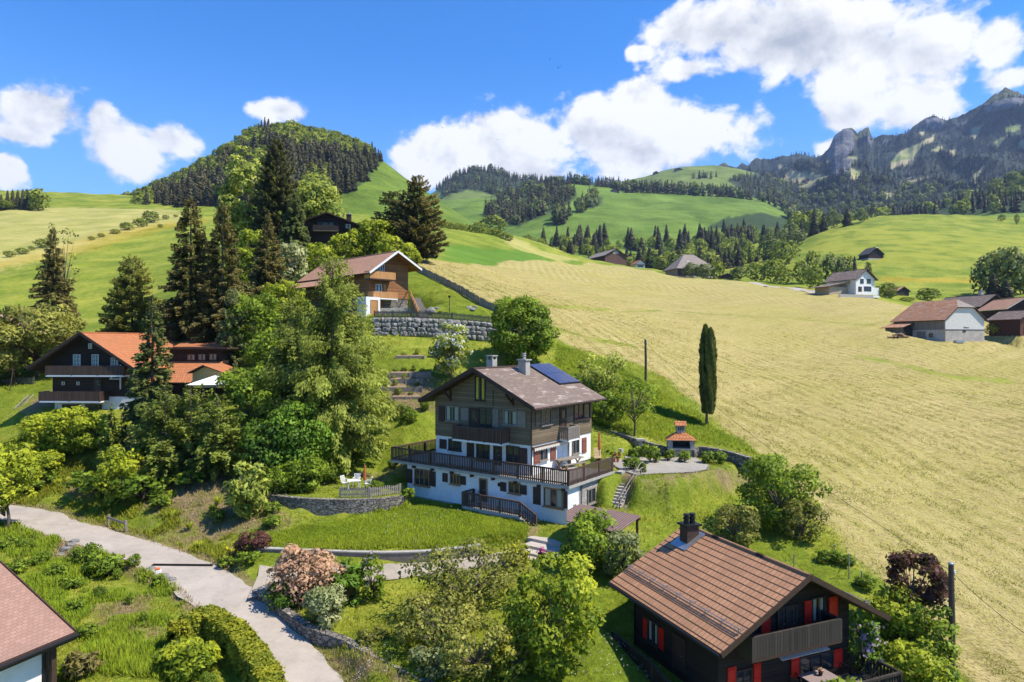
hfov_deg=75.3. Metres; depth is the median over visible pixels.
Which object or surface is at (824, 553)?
bush
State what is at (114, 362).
window
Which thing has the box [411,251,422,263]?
bush
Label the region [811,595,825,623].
window
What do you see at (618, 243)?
broadleaf tree
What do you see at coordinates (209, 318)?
spruce
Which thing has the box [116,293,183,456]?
spruce
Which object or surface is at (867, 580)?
bush
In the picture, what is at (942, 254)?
ground
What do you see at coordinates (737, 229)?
spruce
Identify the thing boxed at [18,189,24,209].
spruce
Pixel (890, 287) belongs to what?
broadleaf tree
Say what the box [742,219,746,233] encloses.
spruce
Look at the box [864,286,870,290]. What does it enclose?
window
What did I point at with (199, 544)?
fern
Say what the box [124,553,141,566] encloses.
bush
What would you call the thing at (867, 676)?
terrace chair
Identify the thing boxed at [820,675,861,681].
bush
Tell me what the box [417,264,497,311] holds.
plank fence
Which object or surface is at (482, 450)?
window
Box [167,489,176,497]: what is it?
fern
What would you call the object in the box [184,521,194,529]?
fern
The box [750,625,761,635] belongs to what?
window
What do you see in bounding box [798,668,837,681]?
terrace table
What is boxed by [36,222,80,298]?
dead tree
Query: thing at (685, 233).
spruce
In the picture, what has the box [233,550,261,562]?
bush
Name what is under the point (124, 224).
bush
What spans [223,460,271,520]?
bush
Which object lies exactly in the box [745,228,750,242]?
spruce
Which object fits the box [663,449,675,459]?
bush
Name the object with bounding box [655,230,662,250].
spruce
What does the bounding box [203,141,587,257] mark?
hill slope
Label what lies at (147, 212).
bush
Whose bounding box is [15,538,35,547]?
bush
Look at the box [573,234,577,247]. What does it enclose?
spruce
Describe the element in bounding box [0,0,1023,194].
sky
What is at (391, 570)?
driveway
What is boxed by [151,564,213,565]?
drain channel
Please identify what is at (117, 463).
bush
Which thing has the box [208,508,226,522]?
bush
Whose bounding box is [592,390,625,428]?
bush
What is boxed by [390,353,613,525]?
chalet
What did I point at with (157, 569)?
marker post
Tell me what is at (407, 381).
garden bed
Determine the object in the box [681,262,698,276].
broadleaf tree
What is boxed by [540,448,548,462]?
window
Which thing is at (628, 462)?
bush
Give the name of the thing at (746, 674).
window
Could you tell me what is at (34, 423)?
bush
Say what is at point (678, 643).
door
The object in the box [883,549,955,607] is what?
plum
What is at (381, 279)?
chalet
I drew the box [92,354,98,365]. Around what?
window
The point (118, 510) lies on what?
weeds
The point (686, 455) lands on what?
bush
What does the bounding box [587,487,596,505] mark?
window
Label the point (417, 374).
garden bed
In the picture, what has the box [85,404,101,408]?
window
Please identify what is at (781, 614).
door
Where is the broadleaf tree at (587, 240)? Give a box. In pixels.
[583,237,591,245]
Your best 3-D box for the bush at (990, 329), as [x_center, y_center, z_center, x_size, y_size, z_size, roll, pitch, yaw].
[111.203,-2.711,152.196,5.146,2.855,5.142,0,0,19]
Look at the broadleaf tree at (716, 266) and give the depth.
343.23 m
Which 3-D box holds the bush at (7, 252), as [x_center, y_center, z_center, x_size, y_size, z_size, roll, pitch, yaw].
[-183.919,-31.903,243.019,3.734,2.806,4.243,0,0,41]
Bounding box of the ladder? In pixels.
[14,394,33,408]
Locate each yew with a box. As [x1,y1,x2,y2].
[122,391,204,482]
[141,382,228,469]
[183,393,261,481]
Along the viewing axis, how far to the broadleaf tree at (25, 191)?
482.61 m
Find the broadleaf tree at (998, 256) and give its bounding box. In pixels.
[978,246,1021,289]
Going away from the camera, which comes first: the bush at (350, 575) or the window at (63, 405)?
the bush at (350, 575)
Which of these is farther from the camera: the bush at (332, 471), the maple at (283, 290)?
the maple at (283, 290)
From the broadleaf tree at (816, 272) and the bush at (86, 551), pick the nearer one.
the bush at (86, 551)
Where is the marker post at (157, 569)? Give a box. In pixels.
[154,567,160,573]
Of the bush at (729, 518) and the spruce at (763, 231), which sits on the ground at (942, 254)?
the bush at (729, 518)
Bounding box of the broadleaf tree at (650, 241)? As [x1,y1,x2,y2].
[647,236,655,248]
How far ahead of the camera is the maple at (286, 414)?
52.04 m
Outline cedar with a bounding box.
[369,189,417,251]
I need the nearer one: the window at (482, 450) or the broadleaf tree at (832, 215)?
the window at (482, 450)
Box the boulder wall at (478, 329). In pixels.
[371,317,521,340]
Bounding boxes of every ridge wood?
[483,173,810,224]
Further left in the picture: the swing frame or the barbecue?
the swing frame
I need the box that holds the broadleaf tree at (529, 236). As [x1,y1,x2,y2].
[522,234,535,240]
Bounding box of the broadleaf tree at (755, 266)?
[744,262,765,280]
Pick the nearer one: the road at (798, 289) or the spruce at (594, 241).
the road at (798, 289)
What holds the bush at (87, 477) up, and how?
on the ground at (942, 254)
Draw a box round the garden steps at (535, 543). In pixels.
[520,536,562,561]
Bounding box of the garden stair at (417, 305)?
[407,291,425,318]
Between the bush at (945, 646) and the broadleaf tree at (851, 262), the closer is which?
the bush at (945, 646)
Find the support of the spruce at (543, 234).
on the hill meadow
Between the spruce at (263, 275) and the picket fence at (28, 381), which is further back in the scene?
the spruce at (263, 275)
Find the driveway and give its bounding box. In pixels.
[248,552,533,597]
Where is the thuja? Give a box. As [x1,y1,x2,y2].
[698,323,717,425]
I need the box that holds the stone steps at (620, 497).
[611,462,643,509]
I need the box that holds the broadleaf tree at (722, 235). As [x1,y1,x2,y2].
[714,232,724,239]
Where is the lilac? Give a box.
[845,614,890,673]
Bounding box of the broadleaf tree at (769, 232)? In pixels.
[766,227,773,234]
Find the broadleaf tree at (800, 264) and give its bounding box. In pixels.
[791,260,811,284]
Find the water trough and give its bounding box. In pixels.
[953,340,964,342]
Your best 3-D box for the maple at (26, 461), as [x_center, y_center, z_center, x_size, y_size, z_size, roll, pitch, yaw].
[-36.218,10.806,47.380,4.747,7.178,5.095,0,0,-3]
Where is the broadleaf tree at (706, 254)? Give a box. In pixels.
[693,250,718,265]
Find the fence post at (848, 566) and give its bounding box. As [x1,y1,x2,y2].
[848,553,849,578]
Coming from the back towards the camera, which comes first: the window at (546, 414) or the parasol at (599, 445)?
the parasol at (599, 445)
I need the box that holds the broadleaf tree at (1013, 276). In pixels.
[1004,253,1023,293]
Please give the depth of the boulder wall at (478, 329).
80.87 m
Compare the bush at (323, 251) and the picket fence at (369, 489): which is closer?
the picket fence at (369, 489)
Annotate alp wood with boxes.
[436,164,810,205]
[443,163,818,207]
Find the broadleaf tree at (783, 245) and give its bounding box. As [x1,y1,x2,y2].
[766,240,800,263]
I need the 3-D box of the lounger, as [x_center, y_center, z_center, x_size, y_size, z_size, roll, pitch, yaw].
[7.011,9.311,54.450,0.610,0.878,1.917,0,0,6]
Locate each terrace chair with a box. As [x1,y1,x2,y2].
[788,675,797,681]
[795,670,807,681]
[830,662,848,679]
[860,660,877,679]
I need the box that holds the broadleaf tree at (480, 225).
[472,222,487,228]
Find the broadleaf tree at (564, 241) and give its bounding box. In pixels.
[559,236,572,250]
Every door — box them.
[93,378,101,390]
[371,300,377,314]
[469,407,478,427]
[479,478,487,500]
[493,445,501,465]
[555,444,563,463]
[559,407,566,430]
[672,632,685,675]
[776,605,786,630]
[786,603,797,628]
[917,331,925,339]
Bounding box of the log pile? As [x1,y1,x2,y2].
[887,333,908,337]
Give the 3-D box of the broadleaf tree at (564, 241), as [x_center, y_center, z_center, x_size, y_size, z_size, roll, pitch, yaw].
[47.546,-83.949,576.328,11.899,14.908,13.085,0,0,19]
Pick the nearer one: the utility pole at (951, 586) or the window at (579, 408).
the utility pole at (951, 586)
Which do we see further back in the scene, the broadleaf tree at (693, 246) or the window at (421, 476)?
the broadleaf tree at (693, 246)
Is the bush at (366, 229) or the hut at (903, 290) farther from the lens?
the hut at (903, 290)
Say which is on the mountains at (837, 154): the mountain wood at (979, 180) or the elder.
the mountain wood at (979, 180)
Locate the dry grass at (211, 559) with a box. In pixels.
[1,386,434,681]
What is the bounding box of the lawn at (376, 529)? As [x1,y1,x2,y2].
[267,497,531,550]
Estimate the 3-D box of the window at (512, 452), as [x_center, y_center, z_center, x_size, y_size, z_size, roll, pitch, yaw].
[0.030,8.338,48.419,1.323,1.367,0.166,0,0,36]
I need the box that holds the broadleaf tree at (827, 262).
[821,252,839,279]
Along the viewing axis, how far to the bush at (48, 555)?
41.89 m
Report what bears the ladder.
on the ground at (942, 254)
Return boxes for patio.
[607,457,707,473]
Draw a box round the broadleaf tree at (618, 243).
[615,240,621,246]
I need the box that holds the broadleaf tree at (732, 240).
[729,237,740,245]
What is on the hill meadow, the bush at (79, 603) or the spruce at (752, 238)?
the spruce at (752, 238)
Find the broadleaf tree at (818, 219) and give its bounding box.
[799,209,823,234]
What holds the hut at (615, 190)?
on the hill meadow
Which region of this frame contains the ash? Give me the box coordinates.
[213,144,288,271]
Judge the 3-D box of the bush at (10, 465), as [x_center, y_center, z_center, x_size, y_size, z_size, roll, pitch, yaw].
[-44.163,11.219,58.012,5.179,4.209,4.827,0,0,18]
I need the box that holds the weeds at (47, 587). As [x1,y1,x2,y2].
[0,519,187,681]
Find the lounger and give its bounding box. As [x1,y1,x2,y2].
[594,448,601,461]
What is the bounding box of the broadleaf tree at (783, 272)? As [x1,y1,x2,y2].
[771,265,793,283]
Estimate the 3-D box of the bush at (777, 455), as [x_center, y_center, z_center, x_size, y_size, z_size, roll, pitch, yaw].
[18.059,10.409,47.050,3.951,5.161,3.808,0,0,24]
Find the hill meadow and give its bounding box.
[441,184,804,253]
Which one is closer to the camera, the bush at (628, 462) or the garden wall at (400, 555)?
the garden wall at (400, 555)
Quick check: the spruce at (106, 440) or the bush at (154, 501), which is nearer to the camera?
the bush at (154, 501)
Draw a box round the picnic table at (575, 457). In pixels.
[554,455,583,468]
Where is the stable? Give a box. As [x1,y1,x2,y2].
[978,297,1023,318]
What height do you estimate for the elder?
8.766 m
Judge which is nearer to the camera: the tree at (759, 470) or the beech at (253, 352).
the tree at (759, 470)
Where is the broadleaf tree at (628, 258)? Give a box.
[627,256,632,266]
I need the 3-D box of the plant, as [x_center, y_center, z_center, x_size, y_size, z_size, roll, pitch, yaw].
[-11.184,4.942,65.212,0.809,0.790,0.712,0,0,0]
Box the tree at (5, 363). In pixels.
[0,320,30,374]
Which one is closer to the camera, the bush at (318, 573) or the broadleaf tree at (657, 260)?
the bush at (318, 573)
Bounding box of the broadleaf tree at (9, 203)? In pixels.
[1,200,18,208]
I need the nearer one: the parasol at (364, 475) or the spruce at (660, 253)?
the parasol at (364, 475)
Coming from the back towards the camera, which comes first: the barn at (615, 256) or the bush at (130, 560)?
the barn at (615, 256)
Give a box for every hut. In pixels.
[610,188,619,192]
[629,259,645,267]
[858,247,884,260]
[886,286,910,295]
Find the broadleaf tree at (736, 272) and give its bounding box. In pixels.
[729,266,748,279]
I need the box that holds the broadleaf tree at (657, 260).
[652,255,667,270]
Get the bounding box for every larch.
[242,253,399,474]
[253,295,327,419]
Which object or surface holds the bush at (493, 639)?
on the ground at (942, 254)
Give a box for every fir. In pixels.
[94,253,161,332]
[246,137,305,263]
[277,189,312,270]
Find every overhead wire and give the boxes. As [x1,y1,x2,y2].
[646,343,945,567]
[957,577,1023,632]
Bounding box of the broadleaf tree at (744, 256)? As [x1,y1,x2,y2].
[741,242,757,263]
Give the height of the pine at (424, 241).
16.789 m
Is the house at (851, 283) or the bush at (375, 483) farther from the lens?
the house at (851, 283)
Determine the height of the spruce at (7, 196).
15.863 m
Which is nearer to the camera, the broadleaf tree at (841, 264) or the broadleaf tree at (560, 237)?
the broadleaf tree at (841, 264)
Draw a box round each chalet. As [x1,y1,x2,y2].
[25,332,247,408]
[293,250,421,316]
[303,211,370,244]
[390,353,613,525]
[607,512,902,681]
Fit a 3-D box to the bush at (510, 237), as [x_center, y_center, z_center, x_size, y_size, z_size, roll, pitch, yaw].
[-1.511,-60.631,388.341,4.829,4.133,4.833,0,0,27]
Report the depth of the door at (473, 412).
50.52 m
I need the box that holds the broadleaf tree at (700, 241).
[694,238,707,246]
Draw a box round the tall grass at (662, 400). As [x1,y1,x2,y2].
[552,343,758,454]
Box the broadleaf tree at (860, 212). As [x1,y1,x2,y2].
[854,207,868,221]
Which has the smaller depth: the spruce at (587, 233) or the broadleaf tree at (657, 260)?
the broadleaf tree at (657, 260)
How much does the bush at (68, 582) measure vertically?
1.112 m
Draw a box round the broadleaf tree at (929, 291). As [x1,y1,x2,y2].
[914,288,943,299]
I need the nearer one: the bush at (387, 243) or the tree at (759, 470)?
the tree at (759, 470)
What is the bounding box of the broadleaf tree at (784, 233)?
[775,228,788,243]
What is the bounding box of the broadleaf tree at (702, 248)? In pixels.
[692,246,706,252]
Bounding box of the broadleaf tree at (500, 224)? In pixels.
[479,214,506,230]
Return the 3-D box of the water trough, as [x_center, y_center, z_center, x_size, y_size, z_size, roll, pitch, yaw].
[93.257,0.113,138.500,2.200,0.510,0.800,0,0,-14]
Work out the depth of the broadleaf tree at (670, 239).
722.68 m
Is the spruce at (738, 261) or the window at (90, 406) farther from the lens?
the spruce at (738, 261)
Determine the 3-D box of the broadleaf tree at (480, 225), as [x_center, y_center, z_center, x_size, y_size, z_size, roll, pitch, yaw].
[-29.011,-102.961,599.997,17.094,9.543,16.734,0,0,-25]
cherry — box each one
[428,320,472,378]
[486,294,561,364]
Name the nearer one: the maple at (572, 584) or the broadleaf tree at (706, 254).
the maple at (572, 584)
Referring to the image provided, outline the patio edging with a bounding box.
[613,464,709,475]
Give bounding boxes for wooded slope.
[143,117,382,207]
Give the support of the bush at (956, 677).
on the ground at (942, 254)
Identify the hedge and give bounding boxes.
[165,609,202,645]
[194,603,288,681]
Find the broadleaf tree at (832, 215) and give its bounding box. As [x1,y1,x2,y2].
[826,209,841,227]
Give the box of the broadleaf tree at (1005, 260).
[989,246,1023,292]
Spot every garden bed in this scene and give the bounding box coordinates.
[380,386,422,391]
[389,371,431,377]
[389,378,422,383]
[391,395,419,399]
[395,355,424,358]
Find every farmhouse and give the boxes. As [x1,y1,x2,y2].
[662,254,714,277]
[943,289,1001,311]
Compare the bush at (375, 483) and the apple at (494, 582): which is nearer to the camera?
the apple at (494, 582)
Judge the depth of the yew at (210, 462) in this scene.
52.64 m
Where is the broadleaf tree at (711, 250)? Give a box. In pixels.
[703,248,720,261]
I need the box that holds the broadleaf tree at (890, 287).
[879,282,900,297]
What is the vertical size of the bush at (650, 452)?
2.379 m
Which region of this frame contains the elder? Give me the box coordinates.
[272,242,309,283]
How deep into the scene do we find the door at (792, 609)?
28.98 m
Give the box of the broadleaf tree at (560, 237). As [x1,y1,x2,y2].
[559,233,565,244]
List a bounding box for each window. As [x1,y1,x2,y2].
[62,404,79,408]
[73,354,80,365]
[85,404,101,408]
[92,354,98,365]
[111,358,117,365]
[380,264,384,270]
[413,468,429,487]
[444,406,459,422]
[448,439,461,451]
[449,473,460,485]
[473,376,485,401]
[475,443,489,461]
[479,407,492,427]
[501,408,517,426]
[504,445,519,465]
[507,481,520,495]
[540,408,552,426]
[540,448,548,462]
[542,487,564,510]
[571,439,580,455]
[573,403,584,420]
[584,403,591,419]
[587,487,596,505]
[645,617,658,649]
[736,667,752,681]
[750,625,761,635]
[800,649,836,673]
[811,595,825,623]
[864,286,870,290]
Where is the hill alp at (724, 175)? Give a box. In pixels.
[431,165,834,222]
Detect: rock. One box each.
[59,546,71,551]
[167,577,176,580]
[425,307,435,312]
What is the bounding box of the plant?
[394,387,401,394]
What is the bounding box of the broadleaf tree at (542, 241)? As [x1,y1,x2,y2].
[536,238,548,244]
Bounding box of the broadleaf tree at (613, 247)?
[606,244,619,250]
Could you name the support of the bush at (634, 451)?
on the ground at (942, 254)
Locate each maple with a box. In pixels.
[0,443,43,529]
[222,292,283,364]
[229,228,274,292]
[235,417,296,481]
[256,279,313,329]
[258,399,343,477]
[288,179,345,218]
[502,550,606,679]
[559,507,620,572]
[860,582,935,638]
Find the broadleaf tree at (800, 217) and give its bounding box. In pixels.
[783,211,808,239]
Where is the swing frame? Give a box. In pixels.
[1,369,15,390]
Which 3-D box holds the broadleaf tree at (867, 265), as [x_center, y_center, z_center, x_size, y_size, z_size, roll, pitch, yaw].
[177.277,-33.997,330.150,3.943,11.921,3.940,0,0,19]
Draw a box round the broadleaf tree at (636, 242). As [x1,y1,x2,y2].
[633,237,647,249]
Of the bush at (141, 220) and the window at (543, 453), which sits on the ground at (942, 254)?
the bush at (141, 220)
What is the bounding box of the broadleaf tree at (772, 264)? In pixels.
[758,259,785,281]
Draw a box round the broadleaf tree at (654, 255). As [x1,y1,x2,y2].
[643,250,657,267]
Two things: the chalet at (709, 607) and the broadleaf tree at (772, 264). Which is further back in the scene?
the broadleaf tree at (772, 264)
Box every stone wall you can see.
[252,588,434,681]
[267,494,405,515]
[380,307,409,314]
[609,430,666,454]
[692,446,752,472]
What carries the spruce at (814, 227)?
on the ground at (942, 254)
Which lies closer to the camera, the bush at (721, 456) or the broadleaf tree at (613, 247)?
the bush at (721, 456)
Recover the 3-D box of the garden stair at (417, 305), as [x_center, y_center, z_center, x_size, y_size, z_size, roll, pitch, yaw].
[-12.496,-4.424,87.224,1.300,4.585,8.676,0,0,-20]
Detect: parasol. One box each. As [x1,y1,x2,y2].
[187,375,221,395]
[363,464,367,488]
[596,432,600,459]
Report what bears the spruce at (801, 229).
on the ground at (942, 254)
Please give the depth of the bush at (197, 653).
29.96 m
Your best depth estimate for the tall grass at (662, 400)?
67.25 m
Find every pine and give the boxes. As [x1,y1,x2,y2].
[214,288,248,367]
[384,175,449,259]
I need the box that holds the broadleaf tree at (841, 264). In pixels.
[830,255,850,271]
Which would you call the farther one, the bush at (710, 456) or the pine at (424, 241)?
the pine at (424, 241)
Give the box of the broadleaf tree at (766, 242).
[756,235,781,259]
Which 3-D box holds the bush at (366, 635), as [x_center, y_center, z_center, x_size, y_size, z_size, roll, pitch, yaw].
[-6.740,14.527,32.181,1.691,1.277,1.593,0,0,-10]
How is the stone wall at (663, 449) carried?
on the ground at (942, 254)
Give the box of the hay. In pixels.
[418,259,1023,681]
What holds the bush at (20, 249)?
on the ground at (942, 254)
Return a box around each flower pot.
[536,546,546,558]
[818,667,823,675]
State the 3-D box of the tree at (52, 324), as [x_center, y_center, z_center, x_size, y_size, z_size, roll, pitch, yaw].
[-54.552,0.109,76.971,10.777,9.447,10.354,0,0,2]
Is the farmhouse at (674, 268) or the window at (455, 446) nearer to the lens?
the window at (455, 446)
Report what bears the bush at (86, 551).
on the ground at (942, 254)
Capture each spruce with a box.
[0,194,3,210]
[3,190,9,210]
[8,189,14,209]
[13,190,19,209]
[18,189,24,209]
[23,189,32,210]
[28,224,85,343]
[95,403,125,476]
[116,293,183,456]
[153,195,224,344]
[185,202,252,342]
[242,212,292,299]
[541,227,544,239]
[553,226,560,246]
[566,240,570,252]
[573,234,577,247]
[576,230,579,245]
[579,239,584,254]
[583,225,591,244]
[591,232,598,249]
[597,225,604,243]
[598,233,603,248]
[602,223,608,241]
[623,227,629,247]
[626,228,633,249]
[635,247,644,260]
[637,237,642,250]
[645,247,652,268]
[652,225,656,247]
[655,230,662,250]
[655,247,664,269]
[662,224,668,241]
[673,229,683,251]
[673,246,681,261]
[682,224,686,240]
[695,223,700,243]
[697,246,702,258]
[698,228,704,245]
[702,230,709,247]
[709,231,715,250]
[720,251,730,269]
[721,219,726,234]
[726,227,731,240]
[727,246,734,267]
[730,224,734,236]
[732,241,737,261]
[734,245,743,266]
[736,223,739,237]
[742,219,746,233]
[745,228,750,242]
[749,232,754,244]
[759,224,767,239]
[799,219,805,241]
[808,210,819,235]
[819,213,828,231]
[841,208,853,226]
[853,256,856,269]
[984,273,1000,294]
[999,279,1015,297]
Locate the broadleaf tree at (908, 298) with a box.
[899,297,915,300]
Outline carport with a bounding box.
[566,504,640,564]
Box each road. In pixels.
[0,505,342,681]
[749,282,816,293]
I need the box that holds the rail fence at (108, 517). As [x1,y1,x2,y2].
[106,514,126,531]
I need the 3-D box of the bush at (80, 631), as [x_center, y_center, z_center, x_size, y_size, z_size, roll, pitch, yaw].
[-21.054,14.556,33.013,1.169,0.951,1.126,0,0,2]
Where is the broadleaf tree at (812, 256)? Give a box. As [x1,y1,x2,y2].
[802,250,822,283]
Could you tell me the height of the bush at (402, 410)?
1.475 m
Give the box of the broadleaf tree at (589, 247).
[579,243,595,255]
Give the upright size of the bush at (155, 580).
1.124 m
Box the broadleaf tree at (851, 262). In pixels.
[843,255,857,270]
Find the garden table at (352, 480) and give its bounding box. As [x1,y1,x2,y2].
[347,479,360,490]
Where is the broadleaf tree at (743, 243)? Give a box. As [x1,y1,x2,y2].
[740,239,751,248]
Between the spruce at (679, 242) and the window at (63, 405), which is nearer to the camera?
the window at (63, 405)
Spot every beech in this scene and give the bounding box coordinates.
[204,365,283,452]
[240,326,279,371]
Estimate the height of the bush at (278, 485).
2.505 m
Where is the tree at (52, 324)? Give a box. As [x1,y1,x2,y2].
[0,302,88,376]
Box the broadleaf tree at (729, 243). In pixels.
[721,240,734,251]
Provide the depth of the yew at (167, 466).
53.27 m
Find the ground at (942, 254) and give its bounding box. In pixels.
[0,190,1023,681]
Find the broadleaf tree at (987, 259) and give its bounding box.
[969,252,1007,293]
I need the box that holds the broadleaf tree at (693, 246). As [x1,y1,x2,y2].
[682,243,695,249]
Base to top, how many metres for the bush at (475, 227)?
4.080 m
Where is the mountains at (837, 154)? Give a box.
[719,87,1023,218]
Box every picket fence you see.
[0,377,34,384]
[339,483,400,497]
[374,310,524,328]
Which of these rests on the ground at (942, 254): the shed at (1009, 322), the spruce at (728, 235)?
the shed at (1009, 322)
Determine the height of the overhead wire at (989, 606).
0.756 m
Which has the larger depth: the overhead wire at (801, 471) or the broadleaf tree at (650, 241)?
the broadleaf tree at (650, 241)
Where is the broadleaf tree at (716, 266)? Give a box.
[709,260,726,278]
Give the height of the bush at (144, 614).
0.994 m
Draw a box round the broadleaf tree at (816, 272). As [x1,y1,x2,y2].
[802,265,824,287]
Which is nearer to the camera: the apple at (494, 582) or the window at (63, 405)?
the apple at (494, 582)
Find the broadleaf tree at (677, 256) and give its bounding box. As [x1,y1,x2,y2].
[661,250,682,266]
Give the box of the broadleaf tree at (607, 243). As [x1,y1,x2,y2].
[604,240,610,247]
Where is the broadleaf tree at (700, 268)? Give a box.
[695,263,713,278]
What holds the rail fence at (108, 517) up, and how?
on the ground at (942, 254)
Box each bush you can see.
[0,436,58,469]
[0,445,34,482]
[0,535,20,551]
[2,250,15,256]
[4,558,31,571]
[12,411,66,453]
[14,247,29,253]
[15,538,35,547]
[20,470,60,487]
[28,552,45,565]
[32,239,52,247]
[34,449,66,477]
[36,423,83,454]
[39,551,52,562]
[40,405,110,453]
[42,563,70,574]
[58,576,83,588]
[60,649,105,680]
[62,470,123,492]
[64,413,129,453]
[65,599,85,610]
[66,542,103,565]
[76,623,99,638]
[80,552,125,575]
[91,443,156,506]
[93,585,108,597]
[108,470,174,500]
[110,229,120,233]
[110,644,126,652]
[112,568,122,579]
[119,222,134,229]
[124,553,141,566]
[124,592,134,604]
[131,218,148,226]
[138,612,149,620]
[142,210,158,221]
[148,493,172,508]
[151,573,165,584]
[155,635,222,681]
[172,470,207,485]
[198,671,218,681]
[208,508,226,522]
[217,554,233,567]
[221,541,245,558]
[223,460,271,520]
[233,530,271,551]
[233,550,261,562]
[261,465,291,493]
[261,514,282,526]
[261,580,308,610]
[262,500,281,514]
[264,543,346,607]
[281,455,329,493]
[299,242,337,269]
[300,583,348,630]
[317,460,342,484]
[327,228,370,258]
[327,557,367,606]
[354,219,397,254]
[356,551,387,600]
[356,624,389,646]
[367,480,383,492]
[374,235,417,261]
[387,456,397,468]
[396,404,412,415]
[401,488,415,498]
[402,409,418,423]
[408,639,463,679]
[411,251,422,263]
[419,402,429,410]
[472,225,479,231]
[490,628,533,681]
[500,539,532,567]
[501,232,508,238]
[505,234,512,240]
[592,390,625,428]
[601,528,647,575]
[622,457,639,468]
[626,446,642,457]
[638,443,661,461]
[638,460,646,471]
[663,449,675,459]
[677,450,690,461]
[701,450,715,462]
[709,504,761,548]
[714,450,727,463]
[737,452,796,507]
[779,498,830,542]
[815,549,842,561]
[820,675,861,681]
[831,552,857,564]
[853,574,879,588]
[876,636,957,681]
[893,599,962,664]
[918,655,963,681]
[984,323,999,333]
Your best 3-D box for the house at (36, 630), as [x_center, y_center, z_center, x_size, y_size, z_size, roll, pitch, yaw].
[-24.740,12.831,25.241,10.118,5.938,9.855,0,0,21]
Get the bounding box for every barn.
[588,248,627,265]
[881,299,987,341]
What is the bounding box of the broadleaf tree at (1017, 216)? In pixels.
[1014,213,1019,223]
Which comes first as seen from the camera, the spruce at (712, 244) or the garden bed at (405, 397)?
the garden bed at (405, 397)
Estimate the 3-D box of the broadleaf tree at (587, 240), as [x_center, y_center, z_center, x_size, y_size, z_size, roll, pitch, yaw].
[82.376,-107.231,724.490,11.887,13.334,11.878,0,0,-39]
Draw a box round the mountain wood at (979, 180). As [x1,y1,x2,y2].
[733,93,1023,213]
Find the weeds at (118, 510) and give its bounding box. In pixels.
[8,457,250,560]
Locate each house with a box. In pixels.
[0,560,78,681]
[807,268,878,298]
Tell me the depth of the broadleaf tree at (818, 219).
654.24 m
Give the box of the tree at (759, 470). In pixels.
[735,454,832,530]
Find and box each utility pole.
[644,339,646,380]
[947,562,955,668]
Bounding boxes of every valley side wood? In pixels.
[798,170,1023,230]
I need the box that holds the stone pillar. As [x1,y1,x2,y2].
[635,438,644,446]
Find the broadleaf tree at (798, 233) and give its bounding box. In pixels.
[786,227,804,245]
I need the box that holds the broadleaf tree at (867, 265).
[865,262,872,273]
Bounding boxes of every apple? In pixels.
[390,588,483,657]
[398,536,534,612]
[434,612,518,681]
[574,352,626,393]
[613,377,659,435]
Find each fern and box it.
[51,478,61,484]
[95,490,101,497]
[165,509,175,516]
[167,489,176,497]
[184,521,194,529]
[194,539,205,547]
[207,503,218,510]
[212,497,222,503]
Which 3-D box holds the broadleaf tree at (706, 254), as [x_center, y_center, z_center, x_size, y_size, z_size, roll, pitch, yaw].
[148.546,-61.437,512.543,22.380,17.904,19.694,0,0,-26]
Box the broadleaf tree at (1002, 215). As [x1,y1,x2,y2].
[997,214,1005,219]
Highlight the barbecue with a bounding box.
[665,421,696,456]
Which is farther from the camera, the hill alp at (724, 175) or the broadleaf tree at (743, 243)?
the hill alp at (724, 175)
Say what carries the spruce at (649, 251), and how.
on the ground at (942, 254)
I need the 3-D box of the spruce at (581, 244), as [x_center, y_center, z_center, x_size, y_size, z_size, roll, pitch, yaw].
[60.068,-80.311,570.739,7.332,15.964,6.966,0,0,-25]
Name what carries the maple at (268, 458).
on the ground at (942, 254)
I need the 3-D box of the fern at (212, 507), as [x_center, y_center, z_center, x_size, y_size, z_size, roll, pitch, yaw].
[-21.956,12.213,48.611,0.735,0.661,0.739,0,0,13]
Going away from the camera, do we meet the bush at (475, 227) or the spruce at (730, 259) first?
the bush at (475, 227)
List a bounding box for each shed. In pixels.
[718,273,733,278]
[987,310,1023,336]
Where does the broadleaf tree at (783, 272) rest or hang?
on the ground at (942, 254)
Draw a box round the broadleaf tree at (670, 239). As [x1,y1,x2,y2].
[663,237,676,249]
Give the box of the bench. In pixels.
[562,461,587,469]
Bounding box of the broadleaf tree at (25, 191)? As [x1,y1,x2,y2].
[24,189,39,206]
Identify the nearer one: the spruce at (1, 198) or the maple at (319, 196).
the maple at (319, 196)
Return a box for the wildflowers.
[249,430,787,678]
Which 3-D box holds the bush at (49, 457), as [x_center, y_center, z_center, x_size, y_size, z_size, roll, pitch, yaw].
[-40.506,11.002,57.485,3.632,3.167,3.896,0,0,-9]
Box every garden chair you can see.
[340,475,349,487]
[352,473,359,486]
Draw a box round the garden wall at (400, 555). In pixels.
[257,543,480,562]
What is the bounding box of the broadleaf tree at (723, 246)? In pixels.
[715,241,733,255]
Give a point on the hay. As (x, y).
(896, 521)
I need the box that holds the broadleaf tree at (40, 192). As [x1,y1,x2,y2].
[26,188,51,210]

